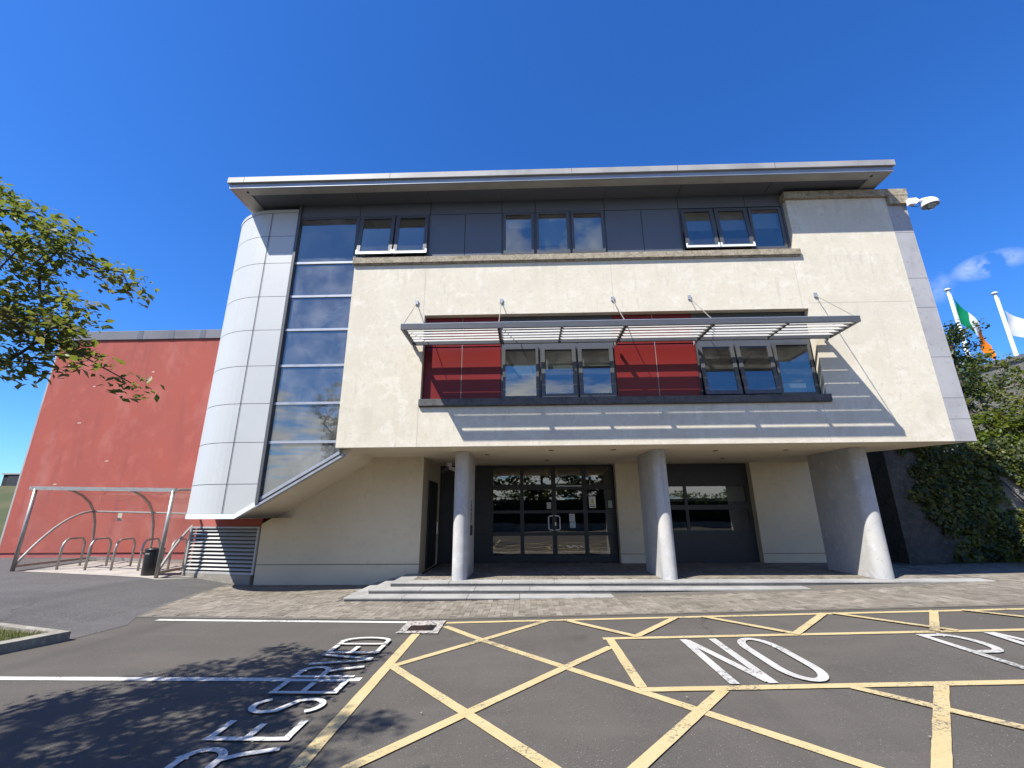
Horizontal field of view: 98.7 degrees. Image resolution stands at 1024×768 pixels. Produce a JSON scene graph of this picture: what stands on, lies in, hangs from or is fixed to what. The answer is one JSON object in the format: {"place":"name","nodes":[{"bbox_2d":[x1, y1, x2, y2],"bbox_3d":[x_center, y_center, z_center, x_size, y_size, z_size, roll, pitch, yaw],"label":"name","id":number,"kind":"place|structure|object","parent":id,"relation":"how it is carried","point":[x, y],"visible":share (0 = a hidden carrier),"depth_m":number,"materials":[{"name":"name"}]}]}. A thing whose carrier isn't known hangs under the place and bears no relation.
{"place":"outdoors","nodes":[
{"label":"outdoors","id":0,"kind":"place"},
{"bbox_2d":[0,486,15,538],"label":"grass slope","id":1,"kind":"structure","parent":0,"point":[6,494],"depth_m":25.45,"materials":[{"name":"green plant"}]},
{"bbox_2d":[1,473,19,485],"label":"shed","id":2,"kind":"structure","parent":1,"relation":"on","point":[10,479],"depth_m":31.38,"materials":[{"name":"black"}]},
{"bbox_2d":[5,476,18,485],"bbox_3d":[-35.543,6.960,31.326,0.900,0.800,0.040,-1,-16,2],"label":"door","id":3,"kind":"structure","parent":2,"relation":"in","point":[12,480],"depth_m":31.32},
{"bbox_2d":[0,626,46,640],"bbox_3d":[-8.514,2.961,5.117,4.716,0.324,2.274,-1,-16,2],"label":"grass","id":4,"kind":"structure","parent":0,"point":[14,635],"depth_m":5.75,"materials":[{"name":"green plant"}]},
{"bbox_2d":[26,560,194,579],"bbox_3d":[-10.037,4.882,11.559,5.080,0.165,2.682,-2,-16,7],"label":"concrete pad","id":5,"kind":"object","parent":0,"point":[119,568],"visible":0.7,"depth_m":11.15,"materials":[{"name":"beige concrete"}]},
{"bbox_2d":[55,537,85,569],"bbox_3d":[-11.626,4.455,11.624,0.052,0.769,0.926,4,-17,-14],"label":"bike stand","id":6,"kind":"object","parent":5,"relation":"on","point":[61,551],"visible":0.93,"depth_m":11.58,"materials":[{"name":"metal"}]},
{"bbox_2d":[83,537,111,569],"bbox_3d":[-10.925,4.469,11.640,0.052,0.769,0.926,4,-17,-14],"label":"bike stand","id":7,"kind":"object","parent":5,"relation":"on","point":[90,547],"visible":1,"depth_m":11.60,"materials":[{"name":"metal"}]},
{"bbox_2d":[10,486,192,577],"bbox_3d":[-10.388,3.886,11.870,4.827,2.194,2.311,-3,-16,9],"label":"bike shelter","id":8,"kind":"object","parent":5,"relation":"on","point":[16,560],"visible":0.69,"depth_m":11.16,"materials":[{"name":"metal"}]},
{"bbox_2d":[109,537,135,570],"bbox_3d":[-10.284,4.484,11.658,0.052,0.769,0.926,4,-17,-14],"label":"bike stand","id":9,"kind":"object","parent":5,"relation":"on","point":[115,550],"visible":1,"depth_m":11.56,"materials":[{"name":"metal"}]},
{"bbox_2d":[136,538,160,570],"bbox_3d":[-9.613,4.498,11.675,0.052,0.769,0.926,4,-17,-14],"label":"bike stand","id":10,"kind":"object","parent":5,"relation":"on","point":[141,552],"visible":0.84,"depth_m":11.31,"materials":[{"name":"metal"}]},
{"bbox_2d":[140,547,165,575],"bbox_3d":[-8.644,4.272,10.586,0.410,0.615,0.410,-1,-16,2],"label":"litter bin","id":11,"kind":"object","parent":5,"relation":"on","point":[150,558],"visible":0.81,"depth_m":10.44,"materials":[{"name":"black plastic"}]},
{"bbox_2d":[166,538,187,569],"bbox_3d":[-8.872,4.513,11.690,0.052,0.769,0.926,4,-17,-14],"label":"bike stand","id":12,"kind":"object","parent":5,"relation":"on","point":[172,545],"visible":0.69,"depth_m":11.49,"materials":[{"name":"metal"}]},
{"bbox_2d":[0,558,228,639],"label":"path","id":13,"kind":"structure","parent":0,"point":[78,605],"depth_m":8.28,"materials":[{"name":"grey asphalt"}]},
{"bbox_2d":[0,561,1023,767],"bbox_3d":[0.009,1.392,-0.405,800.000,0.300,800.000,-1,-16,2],"label":"car park","id":14,"kind":"structure","parent":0,"point":[566,719],"depth_m":3.91,"materials":[{"name":"grey asphalt"}]},
{"bbox_2d":[0,623,70,654],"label":"kerb","id":15,"kind":"structure","parent":14,"relation":"on","point":[50,636],"depth_m":5.65,"materials":[{"name":"concrete"}]},
{"bbox_2d":[0,176,164,402],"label":"rowan tree","id":16,"kind":"object","parent":14,"relation":"on","point":[13,316],"visible":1,"depth_m":3.83,"materials":[{"name":"green plant"}]},
{"bbox_2d":[0,329,342,558],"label":"red hall","id":17,"kind":"structure","parent":14,"relation":"on","point":[86,433],"depth_m":14.80,"materials":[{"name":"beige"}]},
{"bbox_2d":[0,677,362,680],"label":"parking line","id":18,"kind":"object","parent":14,"relation":"on","point":[176,678],"visible":0.99,"depth_m":4.43,"materials":[{"name":"white paint"}]},
{"bbox_2d":[164,637,390,767],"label":"road lettering","id":19,"kind":"object","parent":14,"relation":"on","point":[222,753],"visible":1,"depth_m":3.70,"materials":[{"name":"white paint"}]},
{"bbox_2d":[155,619,407,622],"bbox_3d":[-3.580,3.661,6.796,4.023,0.002,0.105,-1,-16,4],"label":"parking line","id":20,"kind":"object","parent":14,"relation":"on","point":[282,621],"visible":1,"depth_m":6.78,"materials":[{"name":"white paint"}]},
{"bbox_2d":[288,634,418,767],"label":"edge line","id":21,"kind":"object","parent":14,"relation":"on","point":[306,756],"visible":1,"depth_m":3.62,"materials":[{"name":"yellow paint"}]},
{"bbox_2d":[396,620,445,632],"bbox_3d":[-1.294,3.499,6.330,0.600,0.023,0.770,-1,-16,2],"label":"drain","id":22,"kind":"object","parent":14,"relation":"on","point":[408,627],"visible":1,"depth_m":6.32,"materials":[{"name":"metal"}]},
{"bbox_2d":[181,159,976,584],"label":"office building","id":23,"kind":"structure","parent":14,"relation":"on","point":[717,363],"depth_m":10.29,"materials":[{"name":"beige"}]},
{"bbox_2d":[355,215,430,257],"bbox_3d":[-2.929,-3.652,10.841,1.780,1.210,0.230,-1,-16,2],"label":"window","id":24,"kind":"structure","parent":23,"relation":"in","point":[397,218],"depth_m":10.78,"materials":[{"name":"grey metal"}]},
{"bbox_2d":[425,480,437,568],"bbox_3d":[-2.084,3.686,11.650,0.107,2.140,1.100,-1,-16,2],"label":"side door","id":25,"kind":"structure","parent":23,"relation":"in","point":[432,522],"depth_m":11.53,"materials":[{"name":"black metal"}]},
{"bbox_2d":[441,463,454,473],"bbox_3d":[-1.724,2.329,12.153,0.496,0.297,0.232,-1,-16,2],"label":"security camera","id":26,"kind":"object","parent":23,"relation":"attached to","point":[448,467],"visible":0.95,"depth_m":12.11,"materials":[{"name":"plastic"}]},
{"bbox_2d":[470,501,471,522],"bbox_3d":[-0.940,2.949,10.147,0.020,0.500,0.170,-1,-16,2],"label":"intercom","id":27,"kind":"object","parent":23,"relation":"attached to","point":[471,512],"visible":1,"depth_m":10.11,"materials":[{"name":"metal"}]},
{"bbox_2d":[522,487,554,561],"bbox_3d":[0.749,3.974,12.519,0.895,2.025,0.126,-1,-16,2],"label":"entrance door","id":28,"kind":"structure","parent":23,"relation":"in","point":[525,558],"depth_m":12.46,"materials":[{"name":"black metal"}]},
{"bbox_2d":[502,211,606,254],"bbox_3d":[1.022,-3.676,10.815,2.540,1.230,0.165,-1,-16,2],"label":"window","id":29,"kind":"structure","parent":23,"relation":"in","point":[588,231],"depth_m":10.88,"materials":[{"name":"grey glass"}]},
{"bbox_2d":[501,315,616,397],"bbox_3d":[1.028,-0.604,9.936,2.550,2.000,0.218,-1,-16,2],"label":"window","id":30,"kind":"structure","parent":23,"relation":"in","point":[516,359],"depth_m":9.98,"materials":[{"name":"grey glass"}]},
{"bbox_2d":[553,487,587,561],"bbox_3d":[1.648,3.962,12.495,0.885,2.025,0.126,-1,-16,2],"label":"entrance door","id":31,"kind":"structure","parent":23,"relation":"in","point":[571,558],"depth_m":12.43,"materials":[{"name":"black metal"}]},
{"bbox_2d":[569,514,574,520],"bbox_3d":[1.716,3.815,12.556,0.160,0.210,0.004,-1,-16,2],"label":"paper notice","id":32,"kind":"object","parent":23,"relation":"attached to","point":[571,517],"visible":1,"depth_m":12.55,"materials":[{"name":"grey paper"}]},
{"bbox_2d":[570,522,575,527],"bbox_3d":[1.727,4.002,12.501,0.160,0.160,0.004,-1,-16,2],"label":"paper notice","id":33,"kind":"object","parent":23,"relation":"attached to","point":[572,524],"visible":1,"depth_m":12.50,"materials":[{"name":"teal"}]},
{"bbox_2d":[589,496,595,507],"bbox_3d":[2.318,3.406,12.687,0.190,0.320,0.009,-1,-16,2],"label":"warning notice","id":34,"kind":"object","parent":23,"relation":"attached to","point":[592,501],"visible":1,"depth_m":12.69,"materials":[{"name":"paper"}]},
{"bbox_2d":[599,548,609,554],"bbox_3d":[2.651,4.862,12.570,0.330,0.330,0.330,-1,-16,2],"label":"paper notice","id":35,"kind":"object","parent":23,"relation":"in","point":[604,551],"visible":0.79,"depth_m":12.47,"materials":[{"name":"white paper"}]},
{"bbox_2d":[608,500,611,507],"bbox_3d":[2.818,3.448,12.629,0.110,0.200,0.004,-1,-16,2],"label":"paper notice","id":36,"kind":"object","parent":23,"relation":"attached to","point":[609,503],"visible":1,"depth_m":12.63,"materials":[{"name":"grey paper"}]},
{"bbox_2d":[666,463,759,561],"bbox_3d":[5.435,3.641,12.565,2.780,2.680,0.122,-1,-16,2],"label":"ground floor window","id":37,"kind":"structure","parent":23,"relation":"in","point":[709,482],"depth_m":12.55,"materials":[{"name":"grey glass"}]},
{"bbox_2d":[678,207,788,250],"bbox_3d":[5.343,-3.744,10.643,2.490,1.210,0.282,-1,-16,2],"label":"window","id":38,"kind":"structure","parent":23,"relation":"in","point":[727,219],"depth_m":10.78,"materials":[{"name":"grey metal"}]},
{"bbox_2d":[691,312,820,394],"bbox_3d":[5.394,-0.684,9.761,2.550,2.000,0.240,-1,-16,2],"label":"window","id":39,"kind":"structure","parent":23,"relation":"in","point":[769,344],"depth_m":9.79,"materials":[{"name":"grey glass"}]},
{"bbox_2d":[906,196,939,209],"bbox_3d":[9.680,-4.252,10.339,0.610,0.339,0.340,-1,-16,2],"label":"security camera","id":40,"kind":"object","parent":23,"relation":"attached to","point":[930,202],"visible":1,"depth_m":10.36,"materials":[{"name":"white plastic"}]},
{"bbox_2d":[344,562,994,601],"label":"entrance steps","id":41,"kind":"structure","parent":14,"relation":"on","point":[407,588],"depth_m":8.69,"materials":[{"name":"concrete"}]},
{"bbox_2d":[340,609,1023,767],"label":"hatch marking","id":42,"kind":"object","parent":14,"relation":"on","point":[941,749],"visible":1,"depth_m":3.44,"materials":[{"name":"yellow paint"}]},
{"bbox_2d":[446,608,1023,623],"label":"edge line","id":43,"kind":"object","parent":14,"relation":"on","point":[731,615],"visible":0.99,"depth_m":6.48,"materials":[{"name":"yellow paint"}]},
{"bbox_2d":[680,638,828,683],"bbox_3d":[2.521,2.901,4.674,1.043,0.028,1.454,-1,-16,2],"label":"road lettering","id":44,"kind":"object","parent":14,"relation":"on","point":[756,672],"visible":1,"depth_m":4.52,"materials":[{"name":"white paint"}]},
{"bbox_2d":[602,628,1023,691],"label":"marking box","id":45,"kind":"object","parent":14,"relation":"on","point":[633,674],"visible":1,"depth_m":3.94,"materials":[{"name":"yellow paint"}]},
{"bbox_2d":[866,448,1023,563],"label":"retaining wall","id":46,"kind":"structure","parent":14,"relation":"on","point":[913,534],"depth_m":11.76,"materials":[{"name":"concrete"}]},
{"bbox_2d":[895,436,1023,563],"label":"ivy","id":47,"kind":"object","parent":46,"relation":"attached to","point":[944,478],"visible":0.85,"depth_m":11.65,"materials":[{"name":"green plant"}]},
{"bbox_2d":[916,632,1023,668],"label":"road lettering","id":48,"kind":"object","parent":14,"relation":"on","point":[993,647],"visible":1,"depth_m":4.90,"materials":[{"name":"white paint"}]},
{"bbox_2d":[0,0,1023,485],"label":"sky","id":49,"kind":"structure","parent":0,"point":[132,119],"materials":[{"name":"blue"}]},
{"bbox_2d":[142,563,1023,619],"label":"paving blocks","id":50,"kind":"structure","parent":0,"point":[299,601],"depth_m":7.62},
{"bbox_2d":[414,562,970,579],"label":"platform paving","id":51,"kind":"structure","parent":0,"point":[685,570],"depth_m":10.23,"materials":[{"name":"grey concrete"}]},
{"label":"bank","id":52,"kind":"structure","parent":0,"visible":0},
{"bbox_2d":[943,288,970,356],"bbox_3d":[26.678,0.437,25.107,0.340,13.050,0.340,-1,-16,2],"label":"flagpole","id":53,"kind":"object","parent":52,"relation":"on","point":[953,308],"visible":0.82,"depth_m":26.53,"materials":[{"name":"white metal"}]},
{"bbox_2d":[954,299,995,359],"bbox_3d":[27.475,-3.267,26.111,1.463,4.086,0.371,-1,-16,2],"label":"flag","id":54,"kind":"object","parent":53,"relation":"attached to","point":[966,318],"visible":0.8,"depth_m":26.16,"materials":[{"name":"multicoloured fabric"}]},
{"bbox_2d":[937,354,1023,451],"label":"stone outbuilding","id":55,"kind":"structure","parent":52,"relation":"on","point":[992,371],"depth_m":22.26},
{"bbox_2d":[943,318,1022,451],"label":"cypress tree","id":56,"kind":"object","parent":52,"relation":"on","point":[964,364],"visible":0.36,"depth_m":15.22,"materials":[{"name":"green plant"}]},
{"bbox_2d":[950,409,1023,451],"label":"laurel bush","id":57,"kind":"object","parent":52,"relation":"on","point":[985,436],"visible":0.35,"depth_m":12.98,"materials":[{"name":"green plant"}]},
{"bbox_2d":[957,348,1023,435],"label":"ash tree","id":58,"kind":"object","parent":52,"relation":"on","point":[988,365],"visible":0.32,"depth_m":16.63,"materials":[{"name":"green plant"}]},
{"bbox_2d":[963,372,1023,426],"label":"thorn bush","id":59,"kind":"object","parent":52,"relation":"on","point":[1000,394],"visible":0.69,"depth_m":14.57,"materials":[{"name":"green plant"}]},
{"bbox_2d":[985,390,1023,443],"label":"laurel bush","id":60,"kind":"object","parent":52,"relation":"on","point":[1012,413],"visible":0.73,"depth_m":13.17,"materials":[{"name":"green plant"}]},
{"bbox_2d":[991,292,1018,355],"bbox_3d":[29.398,0.542,24.994,0.340,12.750,0.340,-1,-16,2],"label":"flagpole","id":61,"kind":"object","parent":52,"relation":"on","point":[1008,332],"visible":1,"depth_m":26.14,"materials":[{"name":"white metal"}]},
{"bbox_2d":[1005,311,1023,336],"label":"flag","id":62,"kind":"object","parent":61,"relation":"attached to","point":[1016,325],"visible":1,"depth_m":26.11,"materials":[{"name":"white fabric"}]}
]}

